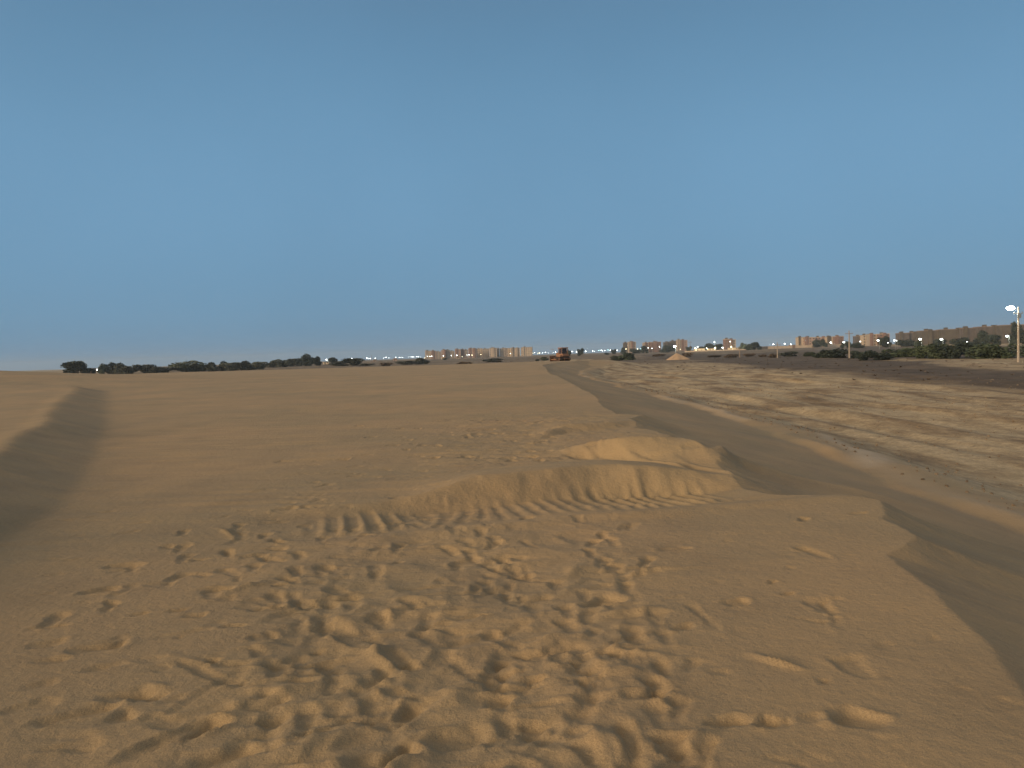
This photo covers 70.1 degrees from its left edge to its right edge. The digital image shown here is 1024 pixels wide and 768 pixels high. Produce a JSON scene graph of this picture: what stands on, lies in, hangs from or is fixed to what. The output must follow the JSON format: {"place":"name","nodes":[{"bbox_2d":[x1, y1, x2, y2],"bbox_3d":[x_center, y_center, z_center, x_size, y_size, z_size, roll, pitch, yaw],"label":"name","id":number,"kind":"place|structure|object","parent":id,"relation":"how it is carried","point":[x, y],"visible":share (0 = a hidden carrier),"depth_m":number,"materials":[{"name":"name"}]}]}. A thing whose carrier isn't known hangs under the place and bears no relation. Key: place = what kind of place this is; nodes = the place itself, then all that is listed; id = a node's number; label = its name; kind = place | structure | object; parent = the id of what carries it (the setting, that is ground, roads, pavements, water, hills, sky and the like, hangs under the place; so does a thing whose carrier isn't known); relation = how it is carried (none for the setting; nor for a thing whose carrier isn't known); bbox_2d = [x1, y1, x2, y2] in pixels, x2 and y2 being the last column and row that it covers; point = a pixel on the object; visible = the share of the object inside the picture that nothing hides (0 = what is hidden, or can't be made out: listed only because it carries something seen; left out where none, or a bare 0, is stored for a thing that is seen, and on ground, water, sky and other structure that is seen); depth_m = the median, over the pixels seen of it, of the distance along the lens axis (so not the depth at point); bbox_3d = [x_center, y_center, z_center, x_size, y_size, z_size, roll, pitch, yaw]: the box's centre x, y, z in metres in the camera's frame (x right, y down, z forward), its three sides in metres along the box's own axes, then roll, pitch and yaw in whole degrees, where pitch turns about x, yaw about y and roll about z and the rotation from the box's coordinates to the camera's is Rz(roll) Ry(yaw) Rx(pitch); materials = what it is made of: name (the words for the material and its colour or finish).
{"place":"outdoors","nodes":[
{"label":"outdoors","id":0,"kind":"place"},
{"bbox_2d":[0,343,1023,767],"bbox_3d":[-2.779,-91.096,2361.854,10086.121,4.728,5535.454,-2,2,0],"label":"ground","id":1,"kind":"structure","parent":0,"point":[584,561],"depth_m":5.67,"materials":[{"name":"beige sand"}]},
{"bbox_2d":[60,361,95,373],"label":"tree","id":2,"kind":"object","parent":1,"relation":"on","point":[75,366],"visible":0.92,"depth_m":377.17,"materials":[{"name":"green plant"}]},
{"bbox_2d":[97,365,105,373],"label":"bush","id":3,"kind":"object","parent":1,"relation":"on","point":[101,370],"visible":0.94,"depth_m":379.02,"materials":[{"name":"green plant"}]},
{"bbox_2d":[99,362,115,373],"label":"tree","id":4,"kind":"object","parent":1,"relation":"on","point":[107,368],"visible":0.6,"depth_m":388.01,"materials":[{"name":"green plant"}]},
{"bbox_2d":[110,362,125,373],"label":"tree","id":5,"kind":"object","parent":1,"relation":"on","point":[117,367],"visible":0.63,"depth_m":377.81,"materials":[{"name":"green plant"}]},
{"bbox_2d":[120,366,137,373],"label":"bush","id":6,"kind":"object","parent":1,"relation":"on","point":[128,370],"visible":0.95,"depth_m":367.89,"materials":[{"name":"green plant"}]},
{"bbox_2d":[130,364,156,372],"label":"tree","id":7,"kind":"object","parent":1,"relation":"on","point":[143,368],"visible":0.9,"depth_m":377.44,"materials":[{"name":"green plant"}]},
{"bbox_2d":[148,367,178,372],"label":"bush","id":8,"kind":"object","parent":1,"relation":"on","point":[160,370],"visible":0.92,"depth_m":366.79,"materials":[{"name":"green plant"}]},
{"bbox_2d":[166,360,206,371],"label":"tree","id":9,"kind":"object","parent":1,"relation":"on","point":[192,366],"visible":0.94,"depth_m":377.20,"materials":[{"name":"green plant"}]},
{"bbox_2d":[201,362,219,371],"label":"tree","id":10,"kind":"object","parent":1,"relation":"on","point":[210,366],"visible":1,"depth_m":378.59,"materials":[{"name":"green plant"}]},
{"bbox_2d":[219,362,243,370],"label":"tree","id":11,"kind":"object","parent":1,"relation":"on","point":[233,366],"visible":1,"depth_m":377.80,"materials":[{"name":"green plant"}]},
{"bbox_2d":[237,361,252,370],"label":"tree","id":12,"kind":"object","parent":1,"relation":"on","point":[247,365],"visible":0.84,"depth_m":382.68,"materials":[{"name":"green plant"}]},
{"bbox_2d":[251,361,268,369],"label":"tree","id":13,"kind":"object","parent":1,"relation":"on","point":[258,365],"visible":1,"depth_m":383.94,"materials":[{"name":"green plant"}]},
{"bbox_2d":[266,360,278,367],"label":"tree","id":14,"kind":"object","parent":1,"relation":"on","point":[272,364],"visible":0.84,"depth_m":467.41,"materials":[{"name":"green plant"}]},
{"bbox_2d":[274,359,291,366],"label":"tree","id":15,"kind":"object","parent":1,"relation":"on","point":[283,363],"visible":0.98,"depth_m":467.13,"materials":[{"name":"green plant"}]},
{"bbox_2d":[287,358,297,365],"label":"tree","id":16,"kind":"object","parent":1,"relation":"on","point":[293,360],"visible":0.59,"depth_m":497.36,"materials":[{"name":"green plant"}]},
{"bbox_2d":[293,358,304,365],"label":"tree","id":17,"kind":"object","parent":1,"relation":"on","point":[298,362],"visible":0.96,"depth_m":498.04,"materials":[{"name":"green plant"}]},
{"bbox_2d":[300,354,313,365],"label":"tree","id":18,"kind":"object","parent":1,"relation":"on","point":[306,360],"visible":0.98,"depth_m":477.56,"materials":[{"name":"green plant"}]},
{"bbox_2d":[312,356,321,365],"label":"tree","id":19,"kind":"object","parent":1,"relation":"on","point":[316,362],"visible":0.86,"depth_m":488.42,"materials":[{"name":"green plant"}]},
{"bbox_2d":[328,357,337,362],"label":"tree","id":20,"kind":"object","parent":1,"relation":"on","point":[332,359],"visible":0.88,"depth_m":558.00,"materials":[{"name":"green plant"}]},
{"bbox_2d":[328,361,348,365],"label":"bush","id":21,"kind":"object","parent":1,"relation":"on","point":[340,363],"visible":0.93,"depth_m":417.04,"materials":[{"name":"green plant"}]},
{"bbox_2d":[342,358,364,365],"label":"tree","id":22,"kind":"object","parent":1,"relation":"on","point":[354,361],"visible":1,"depth_m":416.84,"materials":[{"name":"green plant"}]},
{"bbox_2d":[394,361,417,364],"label":"bush","id":23,"kind":"object","parent":1,"relation":"on","point":[406,362],"visible":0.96,"depth_m":417.61,"materials":[{"name":"green plant"}]},
{"bbox_2d":[415,357,427,363],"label":"tree","id":24,"kind":"object","parent":1,"relation":"on","point":[420,360],"visible":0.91,"depth_m":427.32,"materials":[{"name":"green plant"}]},
{"bbox_2d":[425,350,430,358],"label":"apartment block","id":25,"kind":"structure","parent":1,"relation":"on","point":[427,354],"depth_m":1328.66,"materials":[{"name":"beige concrete"}]},
{"bbox_2d":[430,350,436,358],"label":"apartment block","id":26,"kind":"structure","parent":1,"relation":"on","point":[433,354],"depth_m":1298.65,"materials":[{"name":"beige concrete"}]},
{"bbox_2d":[455,348,460,357],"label":"apartment block","id":27,"kind":"structure","parent":1,"relation":"on","point":[457,352],"depth_m":1268.57,"materials":[{"name":"beige concrete"}]},
{"bbox_2d":[468,348,476,357],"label":"apartment block","id":28,"kind":"structure","parent":1,"relation":"on","point":[472,352],"depth_m":1258.43,"materials":[{"name":"beige concrete"}]},
{"bbox_2d":[477,348,482,357],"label":"apartment block","id":29,"kind":"structure","parent":1,"relation":"on","point":[479,352],"depth_m":1298.75,"materials":[{"name":"beige concrete"}]},
{"bbox_2d":[482,348,488,356],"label":"apartment block","id":30,"kind":"structure","parent":1,"relation":"on","point":[485,352],"depth_m":1288.87,"materials":[{"name":"beige concrete"}]},
{"bbox_2d":[489,347,496,356],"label":"apartment block","id":31,"kind":"structure","parent":1,"relation":"on","point":[492,351],"depth_m":1268.45,"materials":[{"name":"beige concrete"}]},
{"bbox_2d":[482,358,503,361],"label":"bush","id":32,"kind":"object","parent":1,"relation":"on","point":[492,360],"visible":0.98,"depth_m":420.80,"materials":[{"name":"green plant"}]},
{"bbox_2d":[500,347,509,356],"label":"apartment block","id":33,"kind":"structure","parent":1,"relation":"on","point":[504,352],"depth_m":1278.77,"materials":[{"name":"beige concrete"}]},
{"bbox_2d":[510,347,519,356],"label":"apartment block","id":34,"kind":"structure","parent":1,"relation":"on","point":[514,352],"depth_m":1268.67,"materials":[{"name":"beige concrete"}]},
{"bbox_2d":[521,346,532,355],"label":"apartment block","id":35,"kind":"structure","parent":1,"relation":"on","point":[526,351],"depth_m":1238.76,"materials":[{"name":"beige concrete"}]},
{"bbox_2d":[550,347,570,360],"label":"bulldozer","id":36,"kind":"object","parent":1,"relation":"on","point":[562,354],"visible":0.75,"depth_m":169.98,"materials":[{"name":"metal"}]},
{"bbox_2d":[559,348,566,353],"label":"cab window","id":37,"kind":"structure","parent":36,"relation":"in","point":[564,350],"depth_m":169.98,"materials":[{"name":"black glass"}]},
{"bbox_2d":[138,349,1016,380],"bbox_3d":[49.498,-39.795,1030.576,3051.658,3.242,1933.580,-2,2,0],"label":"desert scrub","id":38,"kind":"object","parent":1,"relation":"on","point":[801,365],"visible":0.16,"depth_m":125.11,"materials":[{"name":"green plant"}]},
{"bbox_2d":[614,352,635,360],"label":"bush","id":39,"kind":"object","parent":1,"relation":"on","point":[627,356],"visible":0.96,"depth_m":314.33,"materials":[{"name":"green plant"}]},
{"bbox_2d":[627,341,635,352],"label":"apartment block","id":40,"kind":"structure","parent":1,"relation":"on","point":[631,344],"depth_m":1128.77,"materials":[{"name":"beige concrete"}]},
{"bbox_2d":[630,348,640,353],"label":"bush","id":41,"kind":"object","parent":1,"relation":"on","point":[633,351],"visible":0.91,"depth_m":895.64,"materials":[{"name":"green plant"}]},
{"bbox_2d":[641,346,648,352],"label":"tree","id":42,"kind":"object","parent":1,"relation":"on","point":[644,349],"visible":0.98,"depth_m":847.45,"materials":[{"name":"green plant"}]},
{"bbox_2d":[642,342,650,351],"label":"apartment block","id":43,"kind":"structure","parent":1,"relation":"on","point":[646,344],"depth_m":1178.63,"materials":[{"name":"brown concrete"}]},
{"bbox_2d":[650,341,660,351],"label":"apartment block","id":44,"kind":"structure","parent":1,"relation":"on","point":[654,345],"depth_m":1148.80,"materials":[{"name":"red brick"}]},
{"bbox_2d":[659,345,674,352],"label":"tree","id":45,"kind":"object","parent":1,"relation":"on","point":[666,348],"visible":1,"depth_m":845.91,"materials":[{"name":"green plant"}]},
{"bbox_2d":[667,353,688,359],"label":"sand pile","id":46,"kind":"object","parent":1,"relation":"on","point":[676,356],"visible":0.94,"depth_m":273.91,"materials":[{"name":"beige sand"}]},
{"bbox_2d":[676,339,680,350],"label":"apartment block","id":47,"kind":"structure","parent":1,"relation":"on","point":[678,344],"depth_m":1108.98,"materials":[{"name":"beige concrete"}]},
{"bbox_2d":[681,339,686,350],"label":"apartment block","id":48,"kind":"structure","parent":1,"relation":"on","point":[683,344],"depth_m":1108.56,"materials":[{"name":"red brick"}]},
{"bbox_2d":[703,343,714,349],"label":"tree","id":49,"kind":"object","parent":1,"relation":"on","point":[706,346],"visible":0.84,"depth_m":836.00,"materials":[{"name":"green plant"}]},
{"bbox_2d":[685,349,745,351],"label":"boundary wall","id":50,"kind":"structure","parent":1,"relation":"on","point":[712,350],"depth_m":751.32,"materials":[{"name":"beige concrete"}]},
{"bbox_2d":[723,338,729,349],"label":"apartment block","id":51,"kind":"structure","parent":1,"relation":"on","point":[726,343],"depth_m":819.33,"materials":[{"name":"red brick"}]},
{"bbox_2d":[724,354,737,357],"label":"bush","id":52,"kind":"object","parent":1,"relation":"on","point":[731,356],"visible":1,"depth_m":302.45,"materials":[{"name":"green plant"}]},
{"bbox_2d":[730,338,735,347],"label":"apartment block","id":53,"kind":"structure","parent":1,"relation":"on","point":[732,342],"depth_m":818.92,"materials":[{"name":"beige concrete"}]},
{"bbox_2d":[750,342,761,349],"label":"tree","id":54,"kind":"object","parent":1,"relation":"on","point":[755,345],"visible":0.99,"depth_m":676.95,"materials":[{"name":"green plant"}]},
{"bbox_2d":[778,351,797,356],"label":"bush","id":55,"kind":"object","parent":1,"relation":"on","point":[787,354],"visible":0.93,"depth_m":251.29,"materials":[{"name":"green plant"}]},
{"bbox_2d":[795,336,803,344],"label":"apartment block","id":56,"kind":"structure","parent":1,"relation":"on","point":[799,340],"depth_m":899.17,"materials":[{"name":"beige concrete"}]},
{"bbox_2d":[768,344,841,348],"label":"boundary wall","id":57,"kind":"structure","parent":1,"relation":"on","point":[806,346],"depth_m":759.42,"materials":[{"name":"beige concrete"}]},
{"bbox_2d":[804,336,814,344],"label":"apartment block","id":58,"kind":"structure","parent":1,"relation":"on","point":[808,340],"depth_m":888.90,"materials":[{"name":"beige concrete"}]},
{"bbox_2d":[803,352,815,355],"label":"bush","id":59,"kind":"object","parent":1,"relation":"on","point":[809,354],"visible":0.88,"depth_m":232.71,"materials":[{"name":"green plant"}]},
{"bbox_2d":[812,339,820,346],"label":"tree","id":60,"kind":"object","parent":1,"relation":"on","point":[815,342],"visible":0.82,"depth_m":758.01,"materials":[{"name":"green plant"}]},
{"bbox_2d":[615,377,1023,509],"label":"loose stones","id":61,"kind":"object","parent":1,"relation":"on","point":[983,489],"visible":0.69,"depth_m":30.75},
{"bbox_2d":[812,349,827,357],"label":"bush","id":62,"kind":"object","parent":1,"relation":"on","point":[820,354],"visible":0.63,"depth_m":203.87,"materials":[{"name":"green plant"}]},
{"bbox_2d":[819,339,827,346],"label":"tree","id":63,"kind":"object","parent":1,"relation":"on","point":[823,343],"visible":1,"depth_m":747.83,"materials":[{"name":"green plant"}]},
{"bbox_2d":[825,336,832,343],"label":"apartment block","id":64,"kind":"structure","parent":1,"relation":"on","point":[828,339],"depth_m":888.61,"materials":[{"name":"beige concrete"}]},
{"bbox_2d":[823,348,848,357],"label":"bush","id":65,"kind":"object","parent":1,"relation":"on","point":[836,353],"visible":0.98,"depth_m":196.45,"materials":[{"name":"green plant"}]},
{"bbox_2d":[832,335,843,343],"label":"apartment block","id":66,"kind":"structure","parent":1,"relation":"on","point":[837,339],"depth_m":878.76,"materials":[{"name":"brown concrete"}]},
{"bbox_2d":[840,341,850,347],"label":"tree","id":67,"kind":"object","parent":1,"relation":"on","point":[845,343],"visible":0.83,"depth_m":598.22,"materials":[{"name":"green plant"}]},
{"bbox_2d":[850,351,859,357],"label":"bush","id":68,"kind":"object","parent":1,"relation":"on","point":[853,353],"visible":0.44,"depth_m":185.43,"materials":[{"name":"green plant"}]},
{"bbox_2d":[853,335,859,343],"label":"apartment block","id":69,"kind":"structure","parent":1,"relation":"on","point":[856,338],"depth_m":832.03,"materials":[{"name":"beige concrete"}]},
{"bbox_2d":[850,342,865,347],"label":"tree","id":70,"kind":"object","parent":1,"relation":"on","point":[857,345],"visible":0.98,"depth_m":556.96,"materials":[{"name":"green plant"}]},
{"bbox_2d":[859,334,865,345],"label":"apartment block","id":71,"kind":"structure","parent":1,"relation":"on","point":[863,339],"depth_m":819.85,"materials":[{"name":"beige concrete"}]},
{"bbox_2d":[855,350,878,360],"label":"bush","id":72,"kind":"object","parent":1,"relation":"on","point":[866,355],"visible":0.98,"depth_m":161.14,"materials":[{"name":"green plant"}]},
{"bbox_2d":[866,333,876,345],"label":"apartment block","id":73,"kind":"structure","parent":1,"relation":"on","point":[871,338],"depth_m":799.24,"materials":[{"name":"beige concrete"}]},
{"bbox_2d":[870,353,895,359],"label":"bush","id":74,"kind":"object","parent":1,"relation":"on","point":[883,356],"visible":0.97,"depth_m":159.88,"materials":[{"name":"green plant"}]},
{"bbox_2d":[877,332,889,345],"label":"apartment block","id":75,"kind":"structure","parent":1,"relation":"on","point":[881,335],"depth_m":789.49,"materials":[{"name":"brown concrete"}]},
{"bbox_2d":[876,336,891,346],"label":"tree","id":76,"kind":"object","parent":1,"relation":"on","point":[884,341],"visible":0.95,"depth_m":557.58,"materials":[{"name":"green plant"}]},
{"bbox_2d":[880,349,899,355],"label":"bush","id":77,"kind":"object","parent":1,"relation":"on","point":[888,350],"visible":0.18,"depth_m":190.10,"materials":[{"name":"green plant"}]},
{"bbox_2d":[894,340,907,346],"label":"bush","id":78,"kind":"object","parent":1,"relation":"on","point":[901,343],"visible":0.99,"depth_m":557.75,"materials":[{"name":"green plant"}]},
{"bbox_2d":[895,331,909,340],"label":"apartment block","id":79,"kind":"structure","parent":1,"relation":"on","point":[900,335],"depth_m":699.09,"materials":[{"name":"concrete"}]},
{"bbox_2d":[889,347,924,356],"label":"bush","id":80,"kind":"object","parent":1,"relation":"on","point":[903,352],"visible":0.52,"depth_m":183.12,"materials":[{"name":"green plant"}]},
{"bbox_2d":[904,339,914,346],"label":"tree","id":81,"kind":"object","parent":1,"relation":"on","point":[910,343],"visible":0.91,"depth_m":557.05,"materials":[{"name":"green plant"}]},
{"bbox_2d":[909,331,916,341],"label":"apartment block","id":82,"kind":"structure","parent":1,"relation":"on","point":[913,335],"depth_m":699.50,"materials":[{"name":"concrete"}]},
{"bbox_2d":[914,340,924,346],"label":"bush","id":83,"kind":"object","parent":1,"relation":"on","point":[917,343],"visible":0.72,"depth_m":497.29,"materials":[{"name":"green plant"}]},
{"bbox_2d":[910,345,934,357],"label":"bush","id":84,"kind":"object","parent":1,"relation":"on","point":[920,350],"visible":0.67,"depth_m":162.95,"materials":[{"name":"green plant"}]},
{"bbox_2d":[916,329,937,344],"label":"apartment block","id":85,"kind":"structure","parent":1,"relation":"on","point":[927,336],"depth_m":620.08,"materials":[{"name":"concrete"}]},
{"bbox_2d":[926,343,948,358],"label":"bush","id":86,"kind":"object","parent":1,"relation":"on","point":[934,353],"visible":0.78,"depth_m":156.17,"materials":[{"name":"green plant"}]},
{"bbox_2d":[931,339,946,345],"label":"tree","id":87,"kind":"object","parent":1,"relation":"on","point":[939,341],"visible":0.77,"depth_m":477.66,"materials":[{"name":"green plant"}]},
{"bbox_2d":[938,327,958,343],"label":"apartment block","id":88,"kind":"structure","parent":1,"relation":"on","point":[946,334],"depth_m":610.00,"materials":[{"name":"concrete"}]},
{"bbox_2d":[938,342,973,358],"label":"bush","id":89,"kind":"object","parent":1,"relation":"on","point":[957,350],"visible":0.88,"depth_m":152.55,"materials":[{"name":"green plant"}]},
{"bbox_2d":[948,337,975,344],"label":"tree","id":90,"kind":"object","parent":1,"relation":"on","point":[958,340],"visible":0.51,"depth_m":457.24,"materials":[{"name":"green plant"}]},
{"bbox_2d":[959,326,975,341],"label":"apartment block","id":91,"kind":"structure","parent":1,"relation":"on","point":[966,332],"depth_m":599.43,"materials":[{"name":"concrete"}]},
{"bbox_2d":[973,330,988,344],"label":"tree","id":92,"kind":"object","parent":1,"relation":"on","point":[980,337],"visible":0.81,"depth_m":458.47,"materials":[{"name":"green plant"}]},
{"bbox_2d":[964,343,999,358],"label":"bush","id":93,"kind":"object","parent":1,"relation":"on","point":[978,352],"visible":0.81,"depth_m":142.66,"materials":[{"name":"green plant"}]},
{"bbox_2d":[973,325,995,336],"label":"apartment block","id":94,"kind":"structure","parent":1,"relation":"on","point":[991,329],"depth_m":589.92,"materials":[{"name":"concrete"}]},
{"bbox_2d":[981,334,1001,344],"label":"tree","id":95,"kind":"object","parent":1,"relation":"on","point":[992,339],"visible":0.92,"depth_m":437.64,"materials":[{"name":"green plant"}]},
{"bbox_2d":[982,343,1020,358],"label":"bush","id":96,"kind":"object","parent":1,"relation":"on","point":[1001,352],"visible":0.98,"depth_m":140.03,"materials":[{"name":"green plant"}]},
{"bbox_2d":[996,323,1023,343],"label":"apartment block","id":97,"kind":"structure","parent":1,"relation":"on","point":[1003,331],"depth_m":563.29,"materials":[{"name":"concrete"}]},
{"bbox_2d":[1006,306,1022,361],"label":"lamp post","id":98,"kind":"object","parent":1,"relation":"on","point":[1018,339],"visible":0.97,"depth_m":112.18,"materials":[{"name":"concrete"}]},
{"bbox_2d":[1007,321,1022,343],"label":"tree","id":99,"kind":"object","parent":1,"relation":"on","point":[1011,339],"visible":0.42,"depth_m":429.94,"materials":[{"name":"green plant"}]},
{"bbox_2d":[1012,329,1023,344],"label":"tree","id":100,"kind":"object","parent":1,"relation":"on","point":[1021,335],"visible":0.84,"depth_m":400.05,"materials":[{"name":"green plant"}]},
{"bbox_2d":[1013,345,1023,356],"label":"bush","id":101,"kind":"object","parent":1,"relation":"on","point":[1022,350],"visible":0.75,"depth_m":123.73,"materials":[{"name":"green plant"}]},
{"bbox_2d":[0,0,1023,370],"label":"sky","id":102,"kind":"structure","parent":0,"point":[205,181],"materials":[{"name":"blue"}]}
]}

